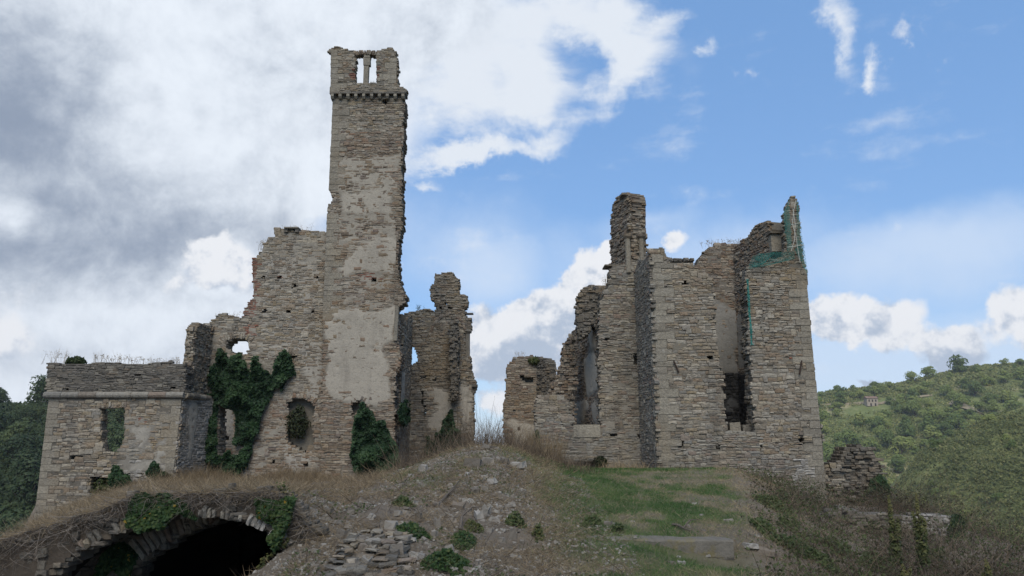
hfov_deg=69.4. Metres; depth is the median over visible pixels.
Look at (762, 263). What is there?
debris net
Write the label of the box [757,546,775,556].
loose stone
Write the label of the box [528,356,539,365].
shrub
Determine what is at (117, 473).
ivy
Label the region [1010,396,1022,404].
tree
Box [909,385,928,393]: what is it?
tree
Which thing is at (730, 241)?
weed
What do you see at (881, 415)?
tree
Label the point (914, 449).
tree
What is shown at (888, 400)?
tree
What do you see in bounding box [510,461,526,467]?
loose stone
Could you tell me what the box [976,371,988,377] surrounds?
tree
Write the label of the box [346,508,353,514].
loose stone
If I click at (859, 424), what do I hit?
tree
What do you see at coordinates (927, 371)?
tree
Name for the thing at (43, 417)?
tree
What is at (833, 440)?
tree
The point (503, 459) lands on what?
loose stone
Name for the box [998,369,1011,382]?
tree
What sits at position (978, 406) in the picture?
tree
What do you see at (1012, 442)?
tree
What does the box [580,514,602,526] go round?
weed
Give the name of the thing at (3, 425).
tree
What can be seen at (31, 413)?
tree
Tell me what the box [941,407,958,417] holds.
tree
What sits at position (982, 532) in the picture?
brambles
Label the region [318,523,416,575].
rubble wall
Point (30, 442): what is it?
tree
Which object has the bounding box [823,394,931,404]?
hill track
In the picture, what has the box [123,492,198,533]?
ivy
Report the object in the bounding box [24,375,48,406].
tree
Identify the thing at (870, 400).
hillside house
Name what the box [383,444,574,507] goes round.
grass
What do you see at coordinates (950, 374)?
tree
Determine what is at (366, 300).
bell tower
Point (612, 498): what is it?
grass
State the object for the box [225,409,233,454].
back wall
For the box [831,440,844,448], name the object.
tree
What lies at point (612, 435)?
ruined wall
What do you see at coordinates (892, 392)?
ridge scrub
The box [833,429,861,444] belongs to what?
tree
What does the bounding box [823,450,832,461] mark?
tree
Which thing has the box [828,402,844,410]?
tree
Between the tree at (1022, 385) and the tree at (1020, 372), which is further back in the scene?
the tree at (1020, 372)
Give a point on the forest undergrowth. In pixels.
(4, 505)
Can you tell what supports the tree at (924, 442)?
on the hill at (853, 409)
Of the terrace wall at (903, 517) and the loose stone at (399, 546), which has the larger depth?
the terrace wall at (903, 517)
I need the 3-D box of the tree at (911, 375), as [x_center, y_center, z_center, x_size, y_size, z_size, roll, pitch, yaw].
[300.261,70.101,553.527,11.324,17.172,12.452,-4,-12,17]
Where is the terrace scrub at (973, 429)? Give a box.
[892,406,1023,543]
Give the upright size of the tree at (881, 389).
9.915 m
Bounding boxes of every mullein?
[887,495,903,575]
[896,563,911,575]
[911,493,930,575]
[981,559,992,575]
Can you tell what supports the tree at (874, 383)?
on the hill at (853, 409)
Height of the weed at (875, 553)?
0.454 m
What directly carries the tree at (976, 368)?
on the hill at (853, 409)
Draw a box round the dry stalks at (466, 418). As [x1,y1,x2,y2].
[451,395,495,448]
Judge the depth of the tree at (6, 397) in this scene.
210.51 m
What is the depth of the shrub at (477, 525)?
11.48 m
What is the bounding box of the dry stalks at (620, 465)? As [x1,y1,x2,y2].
[598,457,701,468]
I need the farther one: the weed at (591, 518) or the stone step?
the weed at (591, 518)
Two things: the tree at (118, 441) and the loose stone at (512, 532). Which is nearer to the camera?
the loose stone at (512, 532)
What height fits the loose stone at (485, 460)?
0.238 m
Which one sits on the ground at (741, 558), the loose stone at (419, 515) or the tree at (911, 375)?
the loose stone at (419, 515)
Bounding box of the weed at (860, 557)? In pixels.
[814,536,876,571]
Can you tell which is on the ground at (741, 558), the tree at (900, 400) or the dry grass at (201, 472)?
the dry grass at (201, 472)
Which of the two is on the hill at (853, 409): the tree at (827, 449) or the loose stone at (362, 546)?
the tree at (827, 449)
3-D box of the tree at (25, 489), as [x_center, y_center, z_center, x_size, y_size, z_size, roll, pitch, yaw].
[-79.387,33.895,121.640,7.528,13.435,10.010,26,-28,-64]
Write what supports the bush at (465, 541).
on the ground at (741, 558)
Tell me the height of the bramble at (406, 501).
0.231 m
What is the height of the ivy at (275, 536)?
0.752 m
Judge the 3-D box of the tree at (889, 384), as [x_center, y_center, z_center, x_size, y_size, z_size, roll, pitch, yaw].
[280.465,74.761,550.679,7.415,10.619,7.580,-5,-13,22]
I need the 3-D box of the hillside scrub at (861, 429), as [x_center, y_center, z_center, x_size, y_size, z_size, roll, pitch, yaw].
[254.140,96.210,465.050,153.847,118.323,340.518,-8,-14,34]
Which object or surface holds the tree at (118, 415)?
on the wooded hill at (18, 500)
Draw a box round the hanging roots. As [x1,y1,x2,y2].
[0,478,335,575]
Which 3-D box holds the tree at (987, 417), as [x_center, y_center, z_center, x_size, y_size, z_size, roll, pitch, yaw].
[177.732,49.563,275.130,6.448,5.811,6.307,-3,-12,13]
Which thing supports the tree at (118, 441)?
on the wooded hill at (18, 500)
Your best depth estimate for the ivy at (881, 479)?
25.42 m
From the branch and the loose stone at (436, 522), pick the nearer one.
the loose stone at (436, 522)
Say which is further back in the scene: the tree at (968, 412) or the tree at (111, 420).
the tree at (968, 412)
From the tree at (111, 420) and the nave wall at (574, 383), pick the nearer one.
the nave wall at (574, 383)
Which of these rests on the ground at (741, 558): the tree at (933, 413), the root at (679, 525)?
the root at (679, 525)
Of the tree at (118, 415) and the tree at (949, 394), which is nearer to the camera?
the tree at (118, 415)
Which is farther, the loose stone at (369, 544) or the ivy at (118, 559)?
the ivy at (118, 559)
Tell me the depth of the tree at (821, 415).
472.67 m
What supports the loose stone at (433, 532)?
on the ground at (741, 558)
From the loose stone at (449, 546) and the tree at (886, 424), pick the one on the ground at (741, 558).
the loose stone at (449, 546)
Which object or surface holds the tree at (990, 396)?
on the hill at (853, 409)
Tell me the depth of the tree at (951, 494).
242.44 m
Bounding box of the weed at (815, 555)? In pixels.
[764,534,843,575]
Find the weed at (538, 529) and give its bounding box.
[531,522,544,540]
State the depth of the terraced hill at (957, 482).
252.06 m
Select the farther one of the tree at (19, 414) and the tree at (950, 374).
the tree at (950, 374)
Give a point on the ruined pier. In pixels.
(527, 383)
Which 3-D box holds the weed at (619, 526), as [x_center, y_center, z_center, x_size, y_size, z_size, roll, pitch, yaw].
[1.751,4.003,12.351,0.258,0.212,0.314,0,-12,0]
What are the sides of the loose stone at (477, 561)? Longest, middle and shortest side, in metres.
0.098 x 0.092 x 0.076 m
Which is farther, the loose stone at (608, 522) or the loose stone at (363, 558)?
the loose stone at (608, 522)
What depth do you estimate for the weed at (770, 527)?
12.66 m
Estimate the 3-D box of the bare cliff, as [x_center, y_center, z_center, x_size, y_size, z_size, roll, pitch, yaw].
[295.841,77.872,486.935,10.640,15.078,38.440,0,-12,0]
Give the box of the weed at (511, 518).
[504,510,526,528]
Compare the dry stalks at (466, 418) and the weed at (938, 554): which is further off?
the dry stalks at (466, 418)
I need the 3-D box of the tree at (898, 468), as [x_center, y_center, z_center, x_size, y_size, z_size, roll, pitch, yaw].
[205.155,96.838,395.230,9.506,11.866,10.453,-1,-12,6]
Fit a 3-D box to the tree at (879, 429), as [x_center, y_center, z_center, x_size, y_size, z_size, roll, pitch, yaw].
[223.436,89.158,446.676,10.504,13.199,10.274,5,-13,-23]
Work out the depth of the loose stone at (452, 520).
11.60 m
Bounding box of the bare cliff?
[949,397,984,415]
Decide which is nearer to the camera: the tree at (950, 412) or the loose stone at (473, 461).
the loose stone at (473, 461)
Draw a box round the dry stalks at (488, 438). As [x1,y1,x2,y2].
[372,400,599,473]
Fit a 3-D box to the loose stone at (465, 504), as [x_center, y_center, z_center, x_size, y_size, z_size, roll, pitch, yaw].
[-0.883,3.737,12.710,0.385,0.130,0.259,-10,5,-20]
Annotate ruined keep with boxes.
[634,196,826,503]
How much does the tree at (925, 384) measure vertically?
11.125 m
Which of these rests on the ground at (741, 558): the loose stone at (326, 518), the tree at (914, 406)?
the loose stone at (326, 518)
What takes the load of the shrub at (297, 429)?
in the ruined wall at (282, 310)
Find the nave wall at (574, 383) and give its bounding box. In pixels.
[546,285,605,424]
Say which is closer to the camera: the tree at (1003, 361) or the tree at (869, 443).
the tree at (869, 443)
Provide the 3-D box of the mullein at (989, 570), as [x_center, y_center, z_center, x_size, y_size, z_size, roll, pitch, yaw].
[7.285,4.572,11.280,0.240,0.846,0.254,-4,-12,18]
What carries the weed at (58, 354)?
on the ruined house at (168, 413)
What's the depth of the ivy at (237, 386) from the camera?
29.94 m
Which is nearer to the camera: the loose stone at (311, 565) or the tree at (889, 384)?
the loose stone at (311, 565)
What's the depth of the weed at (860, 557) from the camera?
13.73 m
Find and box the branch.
[433,480,463,506]
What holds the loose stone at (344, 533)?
on the ground at (741, 558)
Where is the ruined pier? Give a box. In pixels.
[502,355,556,447]
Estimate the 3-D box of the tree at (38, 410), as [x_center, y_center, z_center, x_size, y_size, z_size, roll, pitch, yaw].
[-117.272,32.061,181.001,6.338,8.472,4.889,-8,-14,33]
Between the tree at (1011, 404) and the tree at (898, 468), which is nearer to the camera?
the tree at (898, 468)
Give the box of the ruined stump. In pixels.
[824,444,893,506]
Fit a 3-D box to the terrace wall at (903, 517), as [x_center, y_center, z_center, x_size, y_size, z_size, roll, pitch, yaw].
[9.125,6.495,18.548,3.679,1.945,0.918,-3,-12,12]
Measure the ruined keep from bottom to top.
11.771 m
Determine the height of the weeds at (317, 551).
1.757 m
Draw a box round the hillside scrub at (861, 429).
[820,366,1021,477]
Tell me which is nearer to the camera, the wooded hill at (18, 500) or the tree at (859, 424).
the wooded hill at (18, 500)
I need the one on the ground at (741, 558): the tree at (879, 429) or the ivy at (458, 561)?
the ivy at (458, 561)
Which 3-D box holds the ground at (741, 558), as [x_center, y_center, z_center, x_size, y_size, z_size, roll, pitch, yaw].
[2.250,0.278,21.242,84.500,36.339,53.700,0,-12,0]
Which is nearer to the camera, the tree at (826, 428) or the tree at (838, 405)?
the tree at (826, 428)
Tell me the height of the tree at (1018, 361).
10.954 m
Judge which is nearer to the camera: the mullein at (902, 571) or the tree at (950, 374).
the mullein at (902, 571)
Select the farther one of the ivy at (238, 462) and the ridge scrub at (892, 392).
the ridge scrub at (892, 392)
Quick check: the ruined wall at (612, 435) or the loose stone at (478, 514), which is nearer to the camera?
the loose stone at (478, 514)
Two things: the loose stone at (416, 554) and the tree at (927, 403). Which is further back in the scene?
the tree at (927, 403)
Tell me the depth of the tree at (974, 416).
459.00 m
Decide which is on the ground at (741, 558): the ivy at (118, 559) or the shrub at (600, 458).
the shrub at (600, 458)
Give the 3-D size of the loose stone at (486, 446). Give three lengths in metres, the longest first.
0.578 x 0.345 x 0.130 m
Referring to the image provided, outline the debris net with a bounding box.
[746,199,807,344]
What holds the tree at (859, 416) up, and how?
on the hill at (853, 409)
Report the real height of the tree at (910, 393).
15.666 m
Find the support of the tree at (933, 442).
on the terraced hill at (957, 482)
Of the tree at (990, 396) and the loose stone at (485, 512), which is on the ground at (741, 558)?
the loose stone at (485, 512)
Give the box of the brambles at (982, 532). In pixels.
[718,453,1023,575]
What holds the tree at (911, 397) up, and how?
on the hill at (853, 409)
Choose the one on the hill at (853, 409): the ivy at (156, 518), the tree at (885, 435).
the tree at (885, 435)
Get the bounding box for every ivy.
[93,541,138,575]
[107,464,132,488]
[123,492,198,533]
[145,460,169,480]
[205,391,252,476]
[207,348,292,449]
[253,495,296,551]
[267,357,295,390]
[349,401,399,477]
[395,521,431,538]
[397,398,410,427]
[419,548,471,575]
[424,409,460,455]
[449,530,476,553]
[859,473,890,505]
[947,514,965,538]
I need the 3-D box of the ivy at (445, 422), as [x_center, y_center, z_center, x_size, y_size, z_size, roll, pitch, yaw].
[-3.301,6.848,35.071,1.852,2.218,0.598,0,-12,0]
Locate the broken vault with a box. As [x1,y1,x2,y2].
[0,483,333,575]
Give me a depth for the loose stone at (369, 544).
10.12 m
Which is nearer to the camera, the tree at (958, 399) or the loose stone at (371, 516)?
the loose stone at (371, 516)
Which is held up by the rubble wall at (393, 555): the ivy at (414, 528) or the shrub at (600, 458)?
the ivy at (414, 528)
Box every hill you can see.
[0,411,110,528]
[819,377,1023,479]
[890,407,1023,529]
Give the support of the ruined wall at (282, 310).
on the ground at (741, 558)
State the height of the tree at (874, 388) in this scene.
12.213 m
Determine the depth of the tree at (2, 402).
186.85 m
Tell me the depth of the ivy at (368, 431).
28.98 m
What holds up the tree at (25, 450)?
on the wooded hill at (18, 500)
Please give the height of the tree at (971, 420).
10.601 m
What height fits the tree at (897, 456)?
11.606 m
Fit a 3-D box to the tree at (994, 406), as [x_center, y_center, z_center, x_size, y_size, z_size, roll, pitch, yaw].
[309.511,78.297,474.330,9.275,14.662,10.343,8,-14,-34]
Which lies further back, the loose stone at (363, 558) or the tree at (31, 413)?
the tree at (31, 413)
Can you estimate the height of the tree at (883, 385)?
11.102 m
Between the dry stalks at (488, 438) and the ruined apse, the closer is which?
the dry stalks at (488, 438)
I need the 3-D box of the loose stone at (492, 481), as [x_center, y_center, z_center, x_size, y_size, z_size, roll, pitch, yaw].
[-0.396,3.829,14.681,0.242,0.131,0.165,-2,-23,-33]
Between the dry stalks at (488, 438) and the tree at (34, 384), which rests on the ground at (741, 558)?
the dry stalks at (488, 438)
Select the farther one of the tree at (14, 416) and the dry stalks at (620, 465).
the tree at (14, 416)
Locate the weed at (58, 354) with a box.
[43,349,69,363]
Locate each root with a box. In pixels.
[458,506,480,529]
[671,519,698,530]
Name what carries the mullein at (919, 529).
on the ground at (741, 558)
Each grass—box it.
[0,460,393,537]
[148,459,339,482]
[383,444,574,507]
[475,446,899,575]
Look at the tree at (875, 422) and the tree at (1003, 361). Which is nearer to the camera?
the tree at (875, 422)
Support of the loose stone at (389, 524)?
on the rubble wall at (393, 555)
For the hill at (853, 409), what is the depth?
499.12 m
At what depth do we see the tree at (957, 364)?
555.43 m
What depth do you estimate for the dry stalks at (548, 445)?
25.20 m
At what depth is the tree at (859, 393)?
532.94 m
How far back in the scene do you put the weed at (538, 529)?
11.62 m
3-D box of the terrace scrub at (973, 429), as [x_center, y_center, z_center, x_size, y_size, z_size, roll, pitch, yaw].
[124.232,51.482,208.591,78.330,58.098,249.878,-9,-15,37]
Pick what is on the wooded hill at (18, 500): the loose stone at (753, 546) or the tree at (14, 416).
the tree at (14, 416)
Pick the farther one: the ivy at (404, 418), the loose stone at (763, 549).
the ivy at (404, 418)
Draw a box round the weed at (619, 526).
[610,522,624,531]
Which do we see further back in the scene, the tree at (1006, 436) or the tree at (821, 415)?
the tree at (821, 415)
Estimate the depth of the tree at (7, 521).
101.49 m
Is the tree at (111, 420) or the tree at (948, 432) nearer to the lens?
the tree at (111, 420)
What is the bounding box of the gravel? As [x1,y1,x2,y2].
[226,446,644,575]
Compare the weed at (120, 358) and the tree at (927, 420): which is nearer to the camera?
the weed at (120, 358)
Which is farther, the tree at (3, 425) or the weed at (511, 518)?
the tree at (3, 425)
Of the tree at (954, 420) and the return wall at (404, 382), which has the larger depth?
the tree at (954, 420)
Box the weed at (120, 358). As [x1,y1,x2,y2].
[107,349,135,363]
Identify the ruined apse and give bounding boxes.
[401,272,477,464]
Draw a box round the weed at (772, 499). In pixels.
[750,493,798,517]
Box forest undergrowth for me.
[0,401,124,529]
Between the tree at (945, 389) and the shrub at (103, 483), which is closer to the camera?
the shrub at (103, 483)
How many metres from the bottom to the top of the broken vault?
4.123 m
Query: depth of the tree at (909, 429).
441.50 m
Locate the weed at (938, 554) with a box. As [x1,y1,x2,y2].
[929,548,949,562]
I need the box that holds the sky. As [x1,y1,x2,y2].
[0,0,1023,443]
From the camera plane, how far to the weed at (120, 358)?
28.30 m
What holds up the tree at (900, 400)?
on the hill at (853, 409)
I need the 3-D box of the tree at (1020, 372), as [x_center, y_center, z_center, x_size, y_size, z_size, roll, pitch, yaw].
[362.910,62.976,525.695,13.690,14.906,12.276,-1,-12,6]
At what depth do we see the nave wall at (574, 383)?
29.94 m
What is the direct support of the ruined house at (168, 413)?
on the ground at (741, 558)
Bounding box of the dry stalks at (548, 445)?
[519,419,569,462]
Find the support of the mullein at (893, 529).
on the ground at (741, 558)
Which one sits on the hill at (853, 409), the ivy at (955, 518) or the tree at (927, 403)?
the tree at (927, 403)
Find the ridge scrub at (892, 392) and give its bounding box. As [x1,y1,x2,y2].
[817,362,1023,405]
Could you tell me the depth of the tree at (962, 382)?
525.15 m
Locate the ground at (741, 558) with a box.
[6,447,1023,575]
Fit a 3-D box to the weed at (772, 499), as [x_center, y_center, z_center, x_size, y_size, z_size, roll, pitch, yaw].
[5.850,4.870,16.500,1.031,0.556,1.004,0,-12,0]
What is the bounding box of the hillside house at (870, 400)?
[863,396,877,405]
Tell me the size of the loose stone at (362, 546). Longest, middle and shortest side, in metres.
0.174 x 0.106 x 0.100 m
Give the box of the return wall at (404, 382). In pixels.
[397,315,412,466]
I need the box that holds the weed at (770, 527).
[749,516,777,535]
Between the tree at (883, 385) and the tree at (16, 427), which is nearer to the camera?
the tree at (16, 427)
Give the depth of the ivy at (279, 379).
30.02 m
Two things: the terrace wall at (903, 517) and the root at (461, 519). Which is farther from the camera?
the terrace wall at (903, 517)
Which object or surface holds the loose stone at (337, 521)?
on the ground at (741, 558)
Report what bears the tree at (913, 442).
on the hill at (853, 409)
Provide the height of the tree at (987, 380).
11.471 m
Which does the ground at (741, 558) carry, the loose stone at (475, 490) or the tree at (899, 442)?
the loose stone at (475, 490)
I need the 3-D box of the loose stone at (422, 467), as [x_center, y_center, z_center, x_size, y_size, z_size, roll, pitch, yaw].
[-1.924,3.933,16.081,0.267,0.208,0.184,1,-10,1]
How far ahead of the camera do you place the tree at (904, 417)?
475.38 m
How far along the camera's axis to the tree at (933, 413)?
463.50 m
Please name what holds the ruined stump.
on the ground at (741, 558)
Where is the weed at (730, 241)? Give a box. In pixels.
[714,237,740,243]
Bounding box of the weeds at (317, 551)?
[278,446,601,575]
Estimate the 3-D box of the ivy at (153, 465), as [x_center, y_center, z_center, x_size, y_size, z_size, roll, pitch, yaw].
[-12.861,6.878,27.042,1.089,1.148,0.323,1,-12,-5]
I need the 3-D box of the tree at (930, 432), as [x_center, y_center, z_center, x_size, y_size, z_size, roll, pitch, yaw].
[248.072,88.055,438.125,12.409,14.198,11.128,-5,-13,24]
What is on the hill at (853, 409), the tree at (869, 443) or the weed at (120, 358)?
the tree at (869, 443)
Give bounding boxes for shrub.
[64,356,86,363]
[90,477,113,495]
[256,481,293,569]
[285,404,310,439]
[463,519,483,533]
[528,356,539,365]
[593,456,607,467]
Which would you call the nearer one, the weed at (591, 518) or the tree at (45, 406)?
the weed at (591, 518)
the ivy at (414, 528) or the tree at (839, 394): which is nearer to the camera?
the ivy at (414, 528)
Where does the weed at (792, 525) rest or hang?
on the ground at (741, 558)
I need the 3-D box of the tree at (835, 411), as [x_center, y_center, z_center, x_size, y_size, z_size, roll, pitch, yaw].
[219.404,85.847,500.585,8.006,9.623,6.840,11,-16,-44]
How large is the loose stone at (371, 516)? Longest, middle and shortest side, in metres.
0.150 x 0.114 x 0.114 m
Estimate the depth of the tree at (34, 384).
205.98 m
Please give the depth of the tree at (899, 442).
420.63 m
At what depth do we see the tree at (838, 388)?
543.19 m
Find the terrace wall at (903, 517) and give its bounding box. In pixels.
[819,505,950,535]
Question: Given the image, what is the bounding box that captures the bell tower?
[318,46,409,478]
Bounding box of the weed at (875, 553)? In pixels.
[862,551,894,575]
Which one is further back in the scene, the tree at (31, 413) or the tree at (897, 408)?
the tree at (897, 408)
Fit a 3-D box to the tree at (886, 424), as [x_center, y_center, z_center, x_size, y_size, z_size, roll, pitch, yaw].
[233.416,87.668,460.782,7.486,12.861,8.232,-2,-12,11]
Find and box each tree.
[0,387,14,411]
[0,389,11,402]
[0,409,12,431]
[0,411,20,424]
[0,417,43,446]
[0,420,40,460]
[0,431,44,466]
[0,452,40,509]
[0,508,29,532]
[3,447,37,475]
[8,409,22,420]
[20,406,40,422]
[21,402,44,420]
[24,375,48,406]
[28,374,46,404]
[38,413,46,432]
[41,403,47,414]
[106,415,117,428]
[107,423,119,451]
[107,426,124,451]
[110,408,124,423]
[819,409,830,423]
[821,421,831,432]
[822,441,833,459]
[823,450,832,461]
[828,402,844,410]
[831,408,842,414]
[831,436,844,443]
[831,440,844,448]
[832,391,848,402]
[833,385,847,395]
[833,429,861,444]
[849,412,868,422]
[853,420,862,426]
[855,390,866,397]
[861,439,881,449]
[865,416,885,430]
[867,386,879,394]
[868,412,892,424]
[869,381,879,385]
[873,425,884,434]
[877,382,887,387]
[877,387,887,393]
[877,409,891,420]
[878,429,894,446]
[879,419,892,429]
[884,381,892,387]
[884,396,893,403]
[886,458,906,472]
[887,435,910,453]
[887,478,894,484]
[888,454,906,465]
[890,394,907,405]
[891,404,902,414]
[895,419,917,436]
[900,414,910,420]
[902,399,924,416]
[904,395,922,406]
[904,436,917,448]
[905,371,920,383]
[906,388,919,399]
[908,446,919,453]
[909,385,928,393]
[916,438,930,448]
[917,415,941,431]
[918,407,946,424]
[919,425,942,437]
[920,366,937,376]
[920,381,928,387]
[923,398,935,408]
[927,437,941,448]
[931,488,938,494]
[938,384,955,393]
[938,421,954,433]
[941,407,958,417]
[943,429,953,436]
[945,391,955,398]
[946,372,954,377]
[946,413,969,428]
[947,354,968,371]
[950,392,970,408]
[950,491,958,499]
[957,377,971,387]
[961,380,985,395]
[961,409,976,419]
[965,419,977,425]
[966,413,980,420]
[969,365,981,371]
[969,401,987,411]
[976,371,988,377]
[979,376,995,385]
[980,414,997,421]
[984,392,998,402]
[985,399,1002,411]
[996,390,1018,400]
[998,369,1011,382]
[999,358,1008,364]
[1000,434,1011,439]
[1001,400,1021,410]
[1003,439,1017,448]
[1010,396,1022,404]
[1011,366,1023,379]
[1014,358,1023,365]
[1018,375,1023,387]
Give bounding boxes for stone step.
[587,535,733,559]
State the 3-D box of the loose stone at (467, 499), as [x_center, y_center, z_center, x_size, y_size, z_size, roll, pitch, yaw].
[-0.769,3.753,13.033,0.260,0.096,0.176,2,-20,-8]
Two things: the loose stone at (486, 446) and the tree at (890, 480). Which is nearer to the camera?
the loose stone at (486, 446)
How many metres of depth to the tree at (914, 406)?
481.29 m
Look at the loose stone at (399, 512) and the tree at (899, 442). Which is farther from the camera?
the tree at (899, 442)
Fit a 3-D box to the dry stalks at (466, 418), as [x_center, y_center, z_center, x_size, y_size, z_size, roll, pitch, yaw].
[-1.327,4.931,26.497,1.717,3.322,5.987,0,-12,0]
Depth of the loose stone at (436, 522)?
11.15 m
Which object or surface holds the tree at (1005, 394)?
on the hill at (853, 409)
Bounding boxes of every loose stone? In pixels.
[309,564,318,569]
[321,516,330,521]
[323,507,333,513]
[329,520,341,523]
[334,528,351,538]
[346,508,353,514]
[357,543,366,550]
[361,555,373,563]
[364,537,381,547]
[367,513,374,519]
[384,520,398,528]
[392,540,406,554]
[394,510,402,515]
[409,551,424,559]
[415,512,422,518]
[418,464,428,471]
[431,530,438,536]
[433,517,440,528]
[444,544,454,551]
[448,517,456,522]
[450,501,470,508]
[462,498,474,502]
[463,458,484,467]
[468,487,479,494]
[474,509,484,520]
[474,559,480,564]
[481,444,499,449]
[481,457,494,465]
[481,503,490,514]
[486,477,497,483]
[498,537,505,542]
[499,457,509,464]
[508,528,516,539]
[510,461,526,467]
[603,521,612,524]
[742,542,758,548]
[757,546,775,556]
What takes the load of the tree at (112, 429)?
on the wooded hill at (18, 500)
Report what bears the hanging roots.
hanging from the broken vault
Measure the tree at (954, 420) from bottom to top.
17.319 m
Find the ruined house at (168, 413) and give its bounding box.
[34,360,213,517]
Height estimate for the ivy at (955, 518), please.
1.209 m
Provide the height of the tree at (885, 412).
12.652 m
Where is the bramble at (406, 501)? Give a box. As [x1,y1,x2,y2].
[392,495,415,506]
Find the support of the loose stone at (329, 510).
on the ground at (741, 558)
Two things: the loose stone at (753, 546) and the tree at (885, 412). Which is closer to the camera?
the loose stone at (753, 546)
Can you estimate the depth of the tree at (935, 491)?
251.17 m
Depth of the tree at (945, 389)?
515.23 m
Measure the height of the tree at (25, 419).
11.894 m
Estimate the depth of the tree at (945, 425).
444.83 m
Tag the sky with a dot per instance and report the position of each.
(149, 149)
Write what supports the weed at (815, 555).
on the ground at (741, 558)
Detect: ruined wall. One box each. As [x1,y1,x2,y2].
[183,227,325,478]
[533,192,648,467]
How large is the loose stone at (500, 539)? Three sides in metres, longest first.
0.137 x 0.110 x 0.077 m
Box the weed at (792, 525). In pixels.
[776,512,800,536]
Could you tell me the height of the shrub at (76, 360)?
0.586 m
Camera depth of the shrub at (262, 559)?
10.36 m

